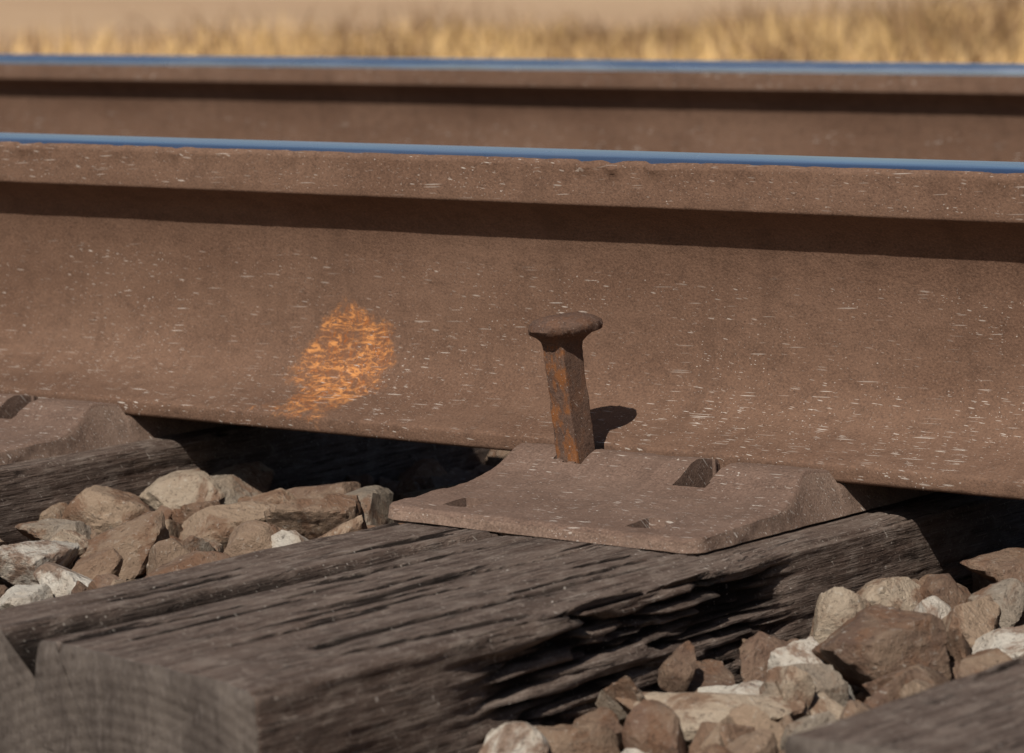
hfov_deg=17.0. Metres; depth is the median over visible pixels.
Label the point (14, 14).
ground
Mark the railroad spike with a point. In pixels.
(561, 337)
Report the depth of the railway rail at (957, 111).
4.00 m
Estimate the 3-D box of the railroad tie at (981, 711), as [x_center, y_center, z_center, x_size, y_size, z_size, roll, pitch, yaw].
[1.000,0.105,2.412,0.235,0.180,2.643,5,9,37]
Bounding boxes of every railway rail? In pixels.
[0,54,1023,161]
[0,133,1023,499]
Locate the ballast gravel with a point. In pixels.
(874, 643)
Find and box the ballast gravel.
[0,449,1023,752]
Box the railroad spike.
[528,311,602,463]
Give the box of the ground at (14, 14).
[0,0,1022,55]
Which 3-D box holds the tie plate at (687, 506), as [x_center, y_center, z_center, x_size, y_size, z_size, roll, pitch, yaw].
[0.124,0.057,2.047,0.224,0.035,0.385,5,9,37]
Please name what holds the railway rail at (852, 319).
on the tie plate at (687, 506)
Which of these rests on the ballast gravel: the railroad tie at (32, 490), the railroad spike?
the railroad tie at (32, 490)
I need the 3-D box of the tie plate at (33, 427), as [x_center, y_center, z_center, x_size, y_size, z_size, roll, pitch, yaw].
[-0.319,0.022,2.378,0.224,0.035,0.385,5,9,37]
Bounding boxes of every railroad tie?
[0,424,490,578]
[0,492,1023,752]
[784,656,1023,752]
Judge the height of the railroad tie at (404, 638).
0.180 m
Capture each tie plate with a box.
[0,394,229,464]
[388,443,935,555]

